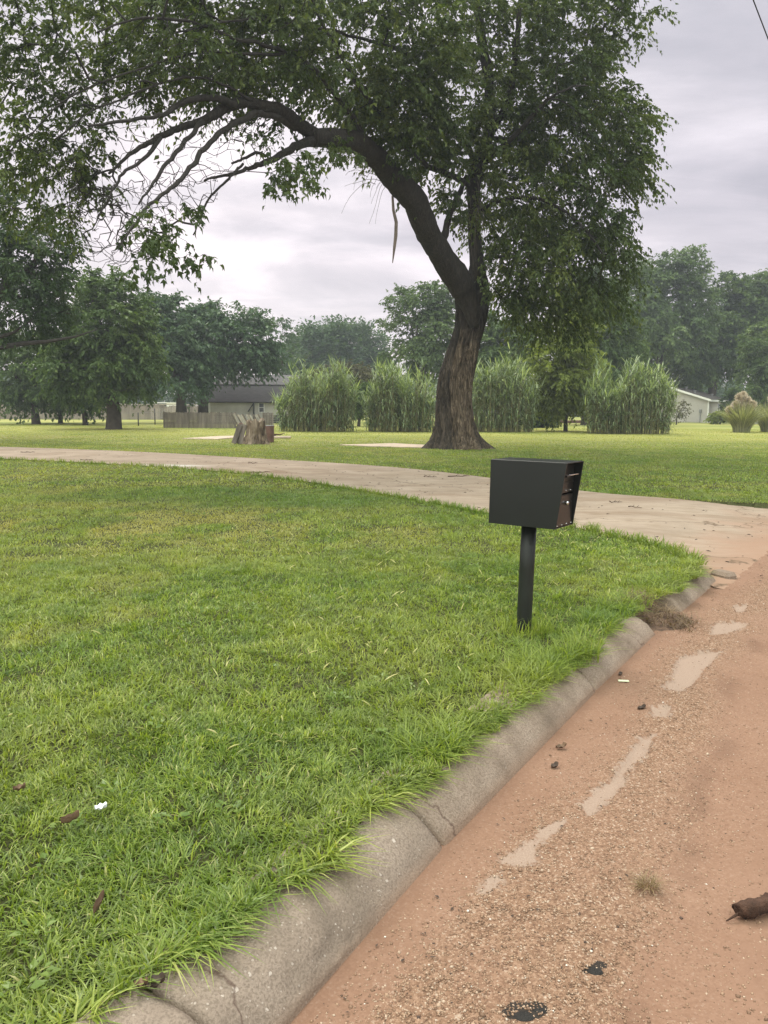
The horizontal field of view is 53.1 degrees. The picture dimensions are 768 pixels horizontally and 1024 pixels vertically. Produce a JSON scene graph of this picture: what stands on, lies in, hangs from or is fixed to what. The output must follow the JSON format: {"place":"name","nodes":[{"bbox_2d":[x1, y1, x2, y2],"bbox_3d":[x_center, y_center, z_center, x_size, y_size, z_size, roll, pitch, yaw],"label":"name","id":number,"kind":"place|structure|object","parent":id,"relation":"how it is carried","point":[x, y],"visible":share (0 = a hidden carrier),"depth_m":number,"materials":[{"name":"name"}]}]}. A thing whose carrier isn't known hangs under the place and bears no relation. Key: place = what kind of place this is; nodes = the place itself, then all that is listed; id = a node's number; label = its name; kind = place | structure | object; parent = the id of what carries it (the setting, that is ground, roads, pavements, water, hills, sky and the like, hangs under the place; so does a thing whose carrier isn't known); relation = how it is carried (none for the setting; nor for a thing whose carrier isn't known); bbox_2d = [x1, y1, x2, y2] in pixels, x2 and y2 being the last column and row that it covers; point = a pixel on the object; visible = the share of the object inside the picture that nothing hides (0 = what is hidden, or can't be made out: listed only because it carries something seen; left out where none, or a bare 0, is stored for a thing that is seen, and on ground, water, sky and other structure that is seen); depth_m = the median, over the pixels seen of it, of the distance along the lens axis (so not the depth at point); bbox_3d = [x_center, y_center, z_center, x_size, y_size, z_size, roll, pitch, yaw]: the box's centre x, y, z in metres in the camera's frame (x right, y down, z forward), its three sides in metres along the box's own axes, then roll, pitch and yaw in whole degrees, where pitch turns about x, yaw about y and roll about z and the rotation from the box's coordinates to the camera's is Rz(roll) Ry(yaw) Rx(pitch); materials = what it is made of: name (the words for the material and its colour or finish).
{"place":"outdoors","nodes":[
{"label":"outdoors","id":0,"kind":"place"},
{"bbox_2d":[0,701,535,1023],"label":"grass","id":1,"kind":"structure","parent":0,"point":[222,904],"depth_m":2.74,"materials":[{"name":"green plant"}]},
{"bbox_2d":[13,782,25,790],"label":"dry leaf","id":2,"kind":"object","parent":1,"relation":"on","point":[18,787],"visible":1,"depth_m":2.88,"materials":[{"name":"brown plant"}]},
{"bbox_2d":[61,810,78,823],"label":"dry leaf","id":3,"kind":"object","parent":1,"relation":"on","point":[67,818],"visible":1,"depth_m":2.65,"materials":[{"name":"brown plant"}]},
{"bbox_2d":[93,890,103,914],"bbox_3d":[-0.812,1.110,2.189,0.018,0.053,0.042,4,8,23],"label":"dry leaf","id":4,"kind":"object","parent":1,"relation":"on","point":[98,902],"visible":1,"depth_m":2.19,"materials":[{"name":"brown plant"}]},
{"bbox_2d":[94,801,106,810],"bbox_3d":[-1.004,1.045,2.725,0.042,0.026,0.034,0,8,0],"label":"plastic scrap","id":5,"kind":"object","parent":1,"relation":"on","point":[99,806],"visible":1,"depth_m":2.73,"materials":[{"name":"white plastic"}]},
{"bbox_2d":[134,977,147,986],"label":"dry leaf","id":6,"kind":"object","parent":1,"relation":"on","point":[140,980],"visible":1,"depth_m":1.95,"materials":[{"name":"brown plant"}]},
{"bbox_2d":[145,972,164,987],"bbox_3d":[-0.583,1.195,1.956,0.048,0.028,0.040,0,8,0],"label":"dry leaf","id":7,"kind":"object","parent":1,"relation":"on","point":[161,975],"visible":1,"depth_m":1.96,"materials":[{"name":"brown plant"}]},
{"bbox_2d":[0,554,713,718],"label":"grass","id":8,"kind":"structure","parent":0,"point":[694,570],"depth_m":5.24,"materials":[{"name":"green plant"}]},
{"bbox_2d":[0,413,767,1023],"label":"lawn","id":9,"kind":"structure","parent":0,"point":[366,543],"depth_m":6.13,"materials":[{"name":"plant"}]},
{"bbox_2d":[0,325,68,424],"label":"tree","id":10,"kind":"object","parent":9,"relation":"on","point":[22,391],"visible":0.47,"depth_m":60.07,"materials":[{"name":"green plant"}]},
{"bbox_2d":[0,162,97,365],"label":"spreading tree","id":11,"kind":"object","parent":9,"relation":"on","point":[48,281],"visible":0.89,"depth_m":32.38,"materials":[{"name":"green plant"}]},
{"bbox_2d":[28,376,74,422],"bbox_3d":[-26.913,-11.276,65.138,6.951,7.685,6.736,0,8,0],"label":"tree","id":12,"kind":"object","parent":9,"relation":"on","point":[59,415],"visible":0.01,"depth_m":64.95,"materials":[{"name":"green plant"}]},
{"bbox_2d":[41,356,106,424],"bbox_3d":[-23.404,-9.698,59.252,5.824,6.185,5.814,0,8,0],"label":"tree","id":13,"kind":"object","parent":9,"relation":"on","point":[84,420],"visible":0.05,"depth_m":59.24,"materials":[{"name":"green plant"}]},
{"bbox_2d":[0,404,197,419],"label":"board fence","id":14,"kind":"object","parent":9,"relation":"on","point":[129,409],"visible":0.27,"depth_m":85.40,"materials":[{"name":"grey wood"}]},
{"bbox_2d":[23,264,174,429],"bbox_3d":[-17.974,-10.421,48.851,9.047,10.533,8.135,0,8,0],"label":"spreading tree","id":15,"kind":"object","parent":9,"relation":"on","point":[103,361],"visible":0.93,"depth_m":47.89,"materials":[{"name":"green plant"}]},
{"bbox_2d":[133,409,158,425],"bbox_3d":[-18.403,-7.382,59.767,1.161,1.301,6.548,1,8,3],"label":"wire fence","id":16,"kind":"object","parent":9,"relation":"on","point":[154,421],"visible":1,"depth_m":62.40,"materials":[{"name":"metal"}]},
{"bbox_2d":[151,402,175,418],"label":"shed","id":17,"kind":"structure","parent":9,"relation":"on","point":[166,405],"depth_m":93.97,"materials":[{"name":"white paint"}]},
{"bbox_2d":[102,285,227,423],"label":"spreading tree","id":18,"kind":"object","parent":9,"relation":"on","point":[191,374],"visible":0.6,"depth_m":65.46,"materials":[{"name":"green plant"}]},
{"bbox_2d":[163,411,235,427],"bbox_3d":[-12.873,-6.436,53.732,5.027,1.140,0.182,0,8,-1],"label":"wooden fence","id":19,"kind":"object","parent":9,"relation":"on","point":[209,420],"visible":0.92,"depth_m":53.66,"materials":[{"name":"grey wood"}]},
{"bbox_2d":[183,435,244,439],"bbox_3d":[-7.770,-3.634,37.432,1.772,0.050,4.689,3,8,17],"label":"concrete pad","id":20,"kind":"object","parent":9,"relation":"on","point":[217,437],"visible":0.57,"depth_m":36.42,"materials":[{"name":"beige concrete"}]},
{"bbox_2d":[164,295,296,419],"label":"broad tree","id":21,"kind":"object","parent":9,"relation":"on","point":[259,356],"visible":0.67,"depth_m":68.69,"materials":[{"name":"green plant"}]},
{"bbox_2d":[231,424,241,443],"bbox_3d":[-5.899,-3.123,30.813,0.443,0.815,0.030,0,8,0],"label":"plank","id":22,"kind":"object","parent":9,"relation":"on","point":[236,433],"visible":1,"depth_m":30.80,"materials":[{"name":"grey wood"}]},
{"bbox_2d":[228,413,260,427],"bbox_3d":[-9.206,-6.101,51.752,3.335,1.096,0.449,6,10,37],"label":"fence panel","id":23,"kind":"object","parent":9,"relation":"on","point":[243,418],"visible":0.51,"depth_m":51.99,"materials":[{"name":"grey wood"}]},
{"bbox_2d":[242,418,270,444],"bbox_3d":[-5.168,-3.257,31.041,1.293,1.115,0.975,0,8,0],"label":"tree stump","id":24,"kind":"object","parent":9,"relation":"on","point":[255,432],"visible":0.96,"depth_m":30.80,"materials":[{"name":"brown wood"}]},
{"bbox_2d":[238,424,246,443],"bbox_3d":[-5.689,-3.130,30.872,0.387,0.820,0.030,0,8,0],"label":"plank","id":25,"kind":"object","parent":24,"relation":"on","point":[242,434],"visible":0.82,"depth_m":30.86,"materials":[{"name":"grey wood"}]},
{"bbox_2d":[208,375,310,422],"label":"barn","id":26,"kind":"structure","parent":9,"relation":"on","point":[242,399],"depth_m":73.48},
{"bbox_2d":[258,403,264,412],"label":"window","id":27,"kind":"structure","parent":26,"relation":"in","point":[261,407],"depth_m":73.31,"materials":[{"name":"grey glass"}]},
{"bbox_2d":[263,412,275,424],"bbox_3d":[-8.323,-6.590,55.257,0.949,1.134,1.020,0,8,0],"label":"wooden fence","id":28,"kind":"object","parent":9,"relation":"on","point":[267,416],"visible":0.62,"depth_m":55.14,"materials":[{"name":"grey wood"}]},
{"bbox_2d":[265,425,274,441],"bbox_3d":[-4.898,-3.325,32.668,0.514,0.716,0.514,0,8,0],"label":"metal drum","id":29,"kind":"object","parent":9,"relation":"on","point":[270,432],"visible":0.69,"depth_m":32.47,"materials":[{"name":"red paint"}]},
{"bbox_2d":[237,306,305,374],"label":"dying tree","id":30,"kind":"object","parent":9,"relation":"on","point":[285,327],"visible":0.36,"depth_m":87.80,"materials":[{"name":"green plant"}]},
{"bbox_2d":[274,436,290,438],"bbox_3d":[-4.879,-3.567,36.757,0.850,0.120,0.500,-1,8,-11],"label":"rubble block","id":31,"kind":"object","parent":9,"relation":"on","point":[282,437],"depth_m":36.53,"materials":[{"name":"beige concrete"}]},
{"bbox_2d":[276,328,308,374],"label":"tree","id":32,"kind":"object","parent":9,"relation":"on","point":[285,356],"visible":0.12,"depth_m":126.64,"materials":[{"name":"green plant"}]},
{"bbox_2d":[271,353,363,431],"bbox_3d":[-4.173,-7.374,48.103,6.080,5.226,4.016,0,8,0],"label":"reed clump","id":33,"kind":"object","parent":9,"relation":"on","point":[329,413],"visible":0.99,"depth_m":47.30,"materials":[{"name":"green plant"}]},
{"bbox_2d":[287,315,348,389],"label":"tree","id":34,"kind":"object","parent":9,"relation":"on","point":[315,340],"visible":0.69,"depth_m":117.76,"materials":[{"name":"green plant"}]},
{"bbox_2d":[0,506,661,1010],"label":"weeds","id":35,"kind":"object","parent":9,"relation":"on","point":[50,922],"visible":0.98,"depth_m":3.00,"materials":[{"name":"green plant"}]},
{"bbox_2d":[6,520,672,799],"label":"seed heads","id":36,"kind":"object","parent":9,"relation":"on","point":[326,624],"visible":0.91,"depth_m":5.19,"materials":[{"name":"green plant"}]},
{"bbox_2d":[0,0,679,449],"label":"maple tree","id":37,"kind":"object","parent":9,"relation":"on","point":[368,102],"visible":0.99,"depth_m":22.77,"materials":[{"name":"green plant"}]},
{"bbox_2d":[305,359,377,387],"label":"tree","id":38,"kind":"object","parent":9,"relation":"on","point":[364,374],"visible":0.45,"depth_m":70.17,"materials":[{"name":"green plant"}]},
{"bbox_2d":[319,314,371,369],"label":"tree","id":39,"kind":"object","parent":9,"relation":"on","point":[342,327],"visible":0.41,"depth_m":119.97,"materials":[{"name":"green plant"}]},
{"bbox_2d":[341,380,376,426],"bbox_3d":[-1.911,-8.640,61.293,3.656,3.811,4.109,-6,10,-39],"label":"fruit tree","id":40,"kind":"object","parent":9,"relation":"on","point":[359,415],"visible":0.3,"depth_m":60.80,"materials":[{"name":"green plant"}]},
{"bbox_2d":[345,316,398,415],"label":"tree","id":41,"kind":"object","parent":9,"relation":"on","point":[375,345],"visible":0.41,"depth_m":123.29,"materials":[{"name":"green plant"}]},
{"bbox_2d":[1,374,762,416],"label":"wood","id":42,"kind":"object","parent":9,"relation":"on","point":[719,393],"visible":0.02,"depth_m":152.19,"materials":[{"name":"green plant"}]},
{"bbox_2d":[340,443,423,447],"bbox_3d":[0.492,-2.588,30.138,3.707,0.050,2.690,8,11,43],"label":"concrete pad","id":43,"kind":"object","parent":9,"relation":"on","point":[400,445],"visible":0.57,"depth_m":30.04,"materials":[{"name":"beige concrete"}]},
{"bbox_2d":[0,443,767,492],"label":"grass","id":44,"kind":"structure","parent":9,"relation":"on","point":[604,452],"depth_m":19.93,"materials":[{"name":"green plant"}]},
{"bbox_2d":[358,357,435,431],"bbox_3d":[1.058,-7.337,48.728,5.986,5.096,4.118,0,8,0],"label":"reed clump","id":45,"kind":"object","parent":9,"relation":"on","point":[390,414],"visible":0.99,"depth_m":47.97,"materials":[{"name":"green plant"}]},
{"bbox_2d":[371,279,454,408],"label":"broad tree","id":46,"kind":"object","parent":9,"relation":"on","point":[434,316],"visible":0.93,"depth_m":73.00,"materials":[{"name":"green plant"}]},
{"bbox_2d":[472,343,543,431],"bbox_3d":[7.474,-7.903,49.212,5.817,5.977,4.115,0,8,0],"label":"reed clump","id":47,"kind":"object","parent":9,"relation":"on","point":[509,417],"visible":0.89,"depth_m":48.50,"materials":[{"name":"green plant"}]},
{"bbox_2d":[477,308,546,385],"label":"broad tree","id":48,"kind":"object","parent":9,"relation":"on","point":[489,348],"visible":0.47,"depth_m":68.92,"materials":[{"name":"green plant"}]},
{"bbox_2d":[489,457,583,632],"bbox_3d":[0.992,0.340,5.109,0.534,1.371,0.278,6,10,36],"label":"mailbox","id":49,"kind":"object","parent":9,"relation":"on","point":[529,496],"visible":0.94,"depth_m":4.98,"materials":[{"name":"metal"}]},
{"bbox_2d":[556,493,572,527],"bbox_3d":[1.160,-0.011,4.938,0.035,0.201,0.260,6,10,36],"label":"door","id":50,"kind":"structure","parent":49,"relation":"in","point":[565,511],"depth_m":4.95,"materials":[{"name":"metal"}]},
{"bbox_2d":[562,463,578,492],"bbox_3d":[1.177,-0.216,4.900,0.071,0.195,0.260,6,10,36],"label":"door","id":51,"kind":"structure","parent":49,"relation":"in","point":[568,482],"depth_m":4.95,"materials":[{"name":"metal"}]},
{"bbox_2d":[516,408,557,427],"bbox_3d":[12.326,-7.575,61.547,3.704,2.788,3.411,0,8,0],"label":"dark shrub","id":52,"kind":"object","parent":9,"relation":"on","point":[539,424],"visible":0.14,"depth_m":61.08,"materials":[{"name":"green plant"}]},
{"bbox_2d":[519,310,615,431],"bbox_3d":[12.182,-9.401,51.006,6.434,8.338,6.418,-4,9,-31],"label":"young tree","id":53,"kind":"object","parent":9,"relation":"on","point":[561,391],"visible":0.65,"depth_m":50.18,"materials":[{"name":"green plant"}]},
{"bbox_2d":[552,259,666,424],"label":"broad tree","id":54,"kind":"object","parent":9,"relation":"on","point":[619,349],"visible":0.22,"depth_m":70.53,"materials":[{"name":"green plant"}]},
{"bbox_2d":[577,352,681,433],"bbox_3d":[15.185,-7.263,47.359,6.588,5.464,3.913,0,8,0],"label":"reed clump","id":55,"kind":"object","parent":9,"relation":"on","point":[637,391],"visible":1,"depth_m":46.86,"materials":[{"name":"green plant"}]},
{"bbox_2d":[607,584,722,632],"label":"dead grass","id":56,"kind":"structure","parent":9,"relation":"on","point":[672,614],"depth_m":5.83,"materials":[{"name":"brown plant"}]},
{"bbox_2d":[624,243,729,382],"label":"poplar tree","id":57,"kind":"object","parent":9,"relation":"on","point":[672,325],"visible":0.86,"depth_m":93.50,"materials":[{"name":"green plant"}]},
{"bbox_2d":[672,399,693,424],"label":"grey sapling","id":58,"kind":"object","parent":9,"relation":"on","point":[680,413],"visible":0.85,"depth_m":78.02,"materials":[{"name":"green plant"}]},
{"bbox_2d":[641,387,726,422],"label":"house","id":59,"kind":"structure","parent":9,"relation":"on","point":[703,404],"depth_m":93.33,"materials":[{"name":"beige paint"}]},
{"bbox_2d":[658,270,767,395],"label":"poplar tree","id":60,"kind":"object","parent":9,"relation":"on","point":[708,376],"visible":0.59,"depth_m":99.09,"materials":[{"name":"green plant"}]},
{"bbox_2d":[703,410,729,424],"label":"green shrub","id":61,"kind":"object","parent":9,"relation":"on","point":[713,418],"visible":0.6,"depth_m":81.07,"materials":[{"name":"green plant"}]},
{"bbox_2d":[717,386,742,411],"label":"green shrub","id":62,"kind":"object","parent":9,"relation":"on","point":[730,394],"visible":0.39,"depth_m":90.75,"materials":[{"name":"green plant"}]},
{"bbox_2d":[715,268,767,407],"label":"poplar tree","id":63,"kind":"object","parent":9,"relation":"on","point":[761,279],"visible":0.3,"depth_m":98.92,"materials":[{"name":"green plant"}]},
{"bbox_2d":[730,319,767,408],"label":"broad tree","id":64,"kind":"object","parent":9,"relation":"on","point":[759,386],"visible":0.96,"depth_m":82.15,"materials":[{"name":"green plant"}]},
{"bbox_2d":[746,397,767,431],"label":"pampas grass","id":65,"kind":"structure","parent":9,"relation":"on","point":[763,424],"depth_m":53.79,"materials":[{"name":"green plant"}]},
{"bbox_2d":[0,486,767,560],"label":"grass","id":66,"kind":"structure","parent":0,"point":[158,495],"depth_m":9.78,"materials":[{"name":"green plant"}]},
{"bbox_2d":[0,447,767,588],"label":"driveway","id":67,"kind":"structure","parent":0,"point":[738,550],"depth_m":12.59,"materials":[{"name":"concrete"}]},
{"bbox_2d":[2,451,767,1011],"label":"leaf litter","id":68,"kind":"object","parent":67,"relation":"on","point":[574,735],"visible":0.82,"depth_m":3.98,"materials":[{"name":"brown plant"}]},
{"bbox_2d":[710,569,736,578],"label":"kerb","id":69,"kind":"structure","parent":67,"relation":"on","point":[722,573],"depth_m":7.37,"materials":[{"name":"concrete"}]},
{"bbox_2d":[0,424,767,448],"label":"grass","id":70,"kind":"structure","parent":0,"point":[121,437],"depth_m":38.39,"materials":[{"name":"green plant"}]},
{"bbox_2d":[0,0,767,409],"label":"sky","id":71,"kind":"structure","parent":0,"point":[301,260],"materials":[{"name":"white"}]},
{"bbox_2d":[290,551,767,1023],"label":"road","id":72,"kind":"structure","parent":0,"point":[732,864],"depth_m":2.70,"materials":[{"name":"brown gravel"}]},
{"bbox_2d":[75,984,196,1023],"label":"kerb","id":73,"kind":"structure","parent":72,"relation":"on","point":[156,1010],"depth_m":1.89,"materials":[{"name":"concrete"}]},
{"bbox_2d":[131,795,441,1023],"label":"kerb","id":74,"kind":"structure","parent":72,"relation":"on","point":[307,953],"depth_m":2.23,"materials":[{"name":"concrete"}]},
{"bbox_2d":[369,668,594,845],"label":"kerb","id":75,"kind":"structure","parent":72,"relation":"on","point":[451,815],"depth_m":3.37,"materials":[{"name":"concrete"}]},
{"bbox_2d":[513,1011,533,1021],"bbox_3d":[0.368,1.331,2.021,0.060,0.024,0.040,0,8,0],"label":"tar crumb","id":76,"kind":"object","parent":72,"relation":"on","point":[524,1016],"visible":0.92,"depth_m":2.02,"materials":[{"name":"black asphalt"}]},
{"bbox_2d":[533,1007,544,1012],"bbox_3d":[0.412,1.328,2.045,0.033,0.016,0.033,-7,11,-44],"label":"tar crumb","id":77,"kind":"object","parent":72,"relation":"on","point":[539,1009],"visible":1,"depth_m":2.04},
{"bbox_2d":[551,761,558,767],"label":"dry leaf","id":78,"kind":"object","parent":72,"relation":"on","point":[554,764],"visible":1,"depth_m":3.46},
{"bbox_2d":[556,742,566,747],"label":"dry leaf","id":79,"kind":"object","parent":72,"relation":"on","point":[562,745],"visible":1,"depth_m":3.66,"materials":[{"name":"beige plant"}]},
{"bbox_2d":[587,967,602,974],"bbox_3d":[0.600,1.310,2.189,0.050,0.017,0.033,0,8,0],"label":"tar crumb","id":80,"kind":"object","parent":72,"relation":"on","point":[594,971],"visible":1,"depth_m":2.19,"materials":[{"name":"black asphalt"}]},
{"bbox_2d":[563,612,654,689],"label":"kerb","id":81,"kind":"structure","parent":72,"relation":"on","point":[628,645],"depth_m":4.98,"materials":[{"name":"concrete"}]},
{"bbox_2d":[622,868,674,895],"bbox_3d":[0.883,1.233,2.584,0.226,0.046,0.179,0,8,0],"label":"grass tuft","id":82,"kind":"object","parent":72,"relation":"on","point":[653,883],"visible":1,"depth_m":2.58,"materials":[{"name":"beige plant"}]},
{"bbox_2d":[645,568,715,611],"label":"kerb","id":83,"kind":"structure","parent":72,"relation":"on","point":[683,600],"depth_m":6.46,"materials":[{"name":"concrete"}]},
{"bbox_2d":[726,892,767,920],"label":"rotten branch","id":84,"kind":"object","parent":72,"relation":"on","point":[752,908],"visible":1,"depth_m":2.42,"materials":[{"name":"brown wood"}]},
{"bbox_2d":[560,420,580,422],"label":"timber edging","id":85,"kind":"object","parent":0,"point":[576,421],"visible":0.23,"depth_m":81.41,"materials":[{"name":"grey paint"}]},
{"bbox_2d":[713,390,767,432],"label":"pampas grass","id":86,"kind":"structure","parent":0,"point":[741,418],"depth_m":51.70,"materials":[{"name":"green plant"}]},
{"bbox_2d":[753,0,767,38],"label":"utility wire","id":87,"kind":"object","parent":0,"point":[760,18],"visible":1,"depth_m":11.45,"materials":[{"name":"black metal"}]}
]}

